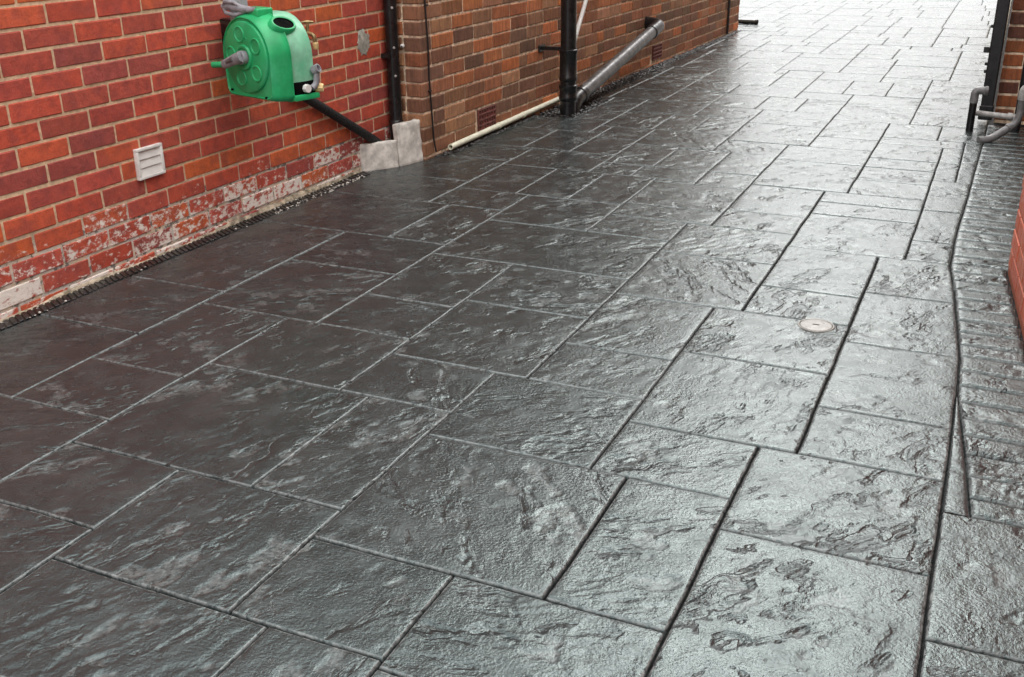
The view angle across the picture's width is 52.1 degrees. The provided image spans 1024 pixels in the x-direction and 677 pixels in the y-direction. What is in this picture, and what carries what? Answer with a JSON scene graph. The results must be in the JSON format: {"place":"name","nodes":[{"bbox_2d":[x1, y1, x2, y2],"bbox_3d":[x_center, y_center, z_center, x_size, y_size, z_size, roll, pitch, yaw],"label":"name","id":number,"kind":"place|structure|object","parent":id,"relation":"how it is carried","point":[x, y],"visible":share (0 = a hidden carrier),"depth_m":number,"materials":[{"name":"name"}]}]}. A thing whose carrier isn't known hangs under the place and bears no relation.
{"place":"outdoors","nodes":[
{"label":"outdoors","id":0,"kind":"place"},
{"bbox_2d":[0,0,1023,676],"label":"driveway","id":1,"kind":"structure","parent":0,"point":[578,396],"depth_m":2.92,"materials":[{"name":"concrete"}]},
{"bbox_2d":[0,171,369,330],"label":"drainage strip","id":2,"kind":"object","parent":1,"relation":"on","point":[24,316],"visible":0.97,"depth_m":4.17,"materials":[{"name":"black plastic"}]},
{"bbox_2d":[0,175,364,322],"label":"mortar crumbs","id":3,"kind":"object","parent":2,"relation":"on","point":[269,210],"visible":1,"depth_m":4.92,"materials":[{"name":"grey gravel"}]},
{"bbox_2d":[0,0,390,321],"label":"brick wall","id":4,"kind":"structure","parent":1,"relation":"on","point":[94,94],"depth_m":4.03,"materials":[{"name":"red brick"}]},
{"bbox_2d":[133,143,165,180],"bbox_3d":[-1.413,-0.690,4.080,0.021,0.120,0.144,9,25,23],"label":"vent cover","id":5,"kind":"object","parent":4,"relation":"attached to","point":[149,161],"visible":1,"depth_m":4.08,"materials":[{"name":"white plastic"}]},
{"bbox_2d":[211,0,323,101],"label":"hose reel","id":6,"kind":"object","parent":4,"relation":"attached to","point":[267,52],"visible":1,"depth_m":4.15,"materials":[{"name":"green plastic"}]},
{"bbox_2d":[301,20,318,49],"bbox_3d":[-0.941,-1.397,4.814,0.114,0.129,0.039,8,24,20],"label":"garden tap","id":7,"kind":"object","parent":4,"relation":"attached to","point":[315,44],"visible":0.76,"depth_m":4.79,"materials":[{"name":"gold metal"}]},
{"bbox_2d":[303,98,381,142],"bbox_3d":[-0.864,-1.031,5.222,0.082,0.579,0.826,9,25,23],"label":"waste pipe","id":8,"kind":"object","parent":4,"relation":"attached to","point":[334,115],"visible":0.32,"depth_m":5.17,"materials":[{"name":"black plastic"}]},
{"bbox_2d":[357,29,369,55],"bbox_3d":[-0.755,-1.507,5.326,0.012,0.143,0.127,9,25,23],"label":"filler patch","id":9,"kind":"object","parent":4,"relation":"attached to","point":[363,45],"visible":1,"depth_m":5.32,"materials":[{"name":"grey concrete"}]},
{"bbox_2d":[381,0,403,139],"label":"downpipe","id":10,"kind":"object","parent":4,"relation":"attached to","point":[391,55],"visible":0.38,"depth_m":5.50,"materials":[{"name":"black plastic"}]},
{"bbox_2d":[359,140,398,171],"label":"concrete block","id":11,"kind":"structure","parent":1,"relation":"on","point":[379,155],"depth_m":5.51,"materials":[{"name":"grey concrete"}]},
{"bbox_2d":[392,119,422,165],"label":"concrete block","id":12,"kind":"structure","parent":1,"relation":"on","point":[406,135],"depth_m":5.60,"materials":[{"name":"grey concrete"}]},
{"bbox_2d":[396,0,739,160],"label":"brick wall","id":13,"kind":"structure","parent":1,"relation":"on","point":[490,65],"depth_m":6.40,"materials":[{"name":"brown brick"}]},
{"bbox_2d":[424,0,436,151],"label":"cable","id":14,"kind":"object","parent":13,"relation":"attached to","point":[429,90],"visible":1,"depth_m":5.59,"materials":[{"name":"black plastic"}]},
{"bbox_2d":[538,0,577,116],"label":"soil stack","id":15,"kind":"object","parent":13,"relation":"attached to","point":[567,49],"visible":0.99,"depth_m":6.72,"materials":[{"name":"black plastic"}]},
{"bbox_2d":[576,0,587,41],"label":"condensate pipe","id":16,"kind":"object","parent":13,"relation":"attached to","point":[582,12],"visible":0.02,"depth_m":7.16,"materials":[{"name":"white plastic"}]},
{"bbox_2d":[576,16,663,113],"bbox_3d":[0.752,-2.047,7.754,0.223,0.460,2.088,9,25,23],"label":"branch pipe","id":17,"kind":"object","parent":13,"relation":"attached to","point":[653,27],"visible":0.79,"depth_m":7.62,"materials":[{"name":"plastic"}]},
{"bbox_2d":[726,0,730,33],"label":"cable","id":18,"kind":"object","parent":13,"relation":"attached to","point":[728,15],"visible":1,"depth_m":10.68,"materials":[{"name":"black plastic"}]},
{"bbox_2d":[435,30,740,156],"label":"gravel","id":19,"kind":"structure","parent":1,"relation":"on","point":[606,89],"depth_m":7.49,"materials":[{"name":"grey gravel"}]},
{"bbox_2d":[448,96,559,149],"bbox_3d":[-0.004,-1.378,6.543,0.039,0.072,1.620,10,25,23],"label":"overflow pipe","id":20,"kind":"object","parent":19,"relation":"on","point":[476,135],"visible":0.94,"depth_m":6.39,"materials":[{"name":"white plastic"}]},
{"bbox_2d":[738,19,758,23],"bbox_3d":[2.580,-3.549,11.720,0.351,0.058,0.058,12,26,28],"label":"gutter shoe","id":21,"kind":"object","parent":1,"relation":"on","point":[747,21],"visible":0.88,"depth_m":11.67,"materials":[{"name":"black plastic"}]},
{"bbox_2d":[797,318,834,332],"bbox_3d":[1.001,-0.039,3.449,0.120,0.016,0.120,9,25,23],"label":"access cover","id":22,"kind":"object","parent":1,"relation":"on","point":[816,325],"visible":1,"depth_m":3.44,"materials":[{"name":"plastic"}]},
{"bbox_2d":[965,86,988,130],"bbox_3d":[2.760,-1.356,6.217,0.095,0.285,0.056,9,25,23],"label":"standpipe","id":23,"kind":"object","parent":1,"relation":"on","point":[976,92],"visible":0.97,"depth_m":6.19,"materials":[{"name":"black plastic"}]},
{"bbox_2d":[975,62,1023,131],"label":"waste pipe","id":24,"kind":"object","parent":1,"relation":"on","point":[1009,116],"visible":0.45,"depth_m":6.22,"materials":[{"name":"grey plastic"}]},
{"bbox_2d":[977,85,1023,143],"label":"waste pipe","id":25,"kind":"object","parent":1,"relation":"on","point":[1013,124],"visible":1,"depth_m":5.92,"materials":[{"name":"grey plastic"}]},
{"bbox_2d":[994,0,1023,124],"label":"brick wall","id":26,"kind":"structure","parent":1,"relation":"on","point":[1010,78],"depth_m":6.38,"materials":[{"name":"brown brick"}]},
{"bbox_2d":[978,0,1010,119],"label":"downpipe","id":27,"kind":"object","parent":26,"relation":"attached to","point":[994,49],"visible":0.88,"depth_m":6.31,"materials":[{"name":"black plastic"}]},
{"label":"ground","id":28,"kind":"structure","parent":0,"visible":0},
{"bbox_2d":[1008,176,1023,338],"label":"brick wall","id":29,"kind":"structure","parent":28,"relation":"on","point":[1016,269],"depth_m":3.69,"materials":[{"name":"red brick"}]}
]}

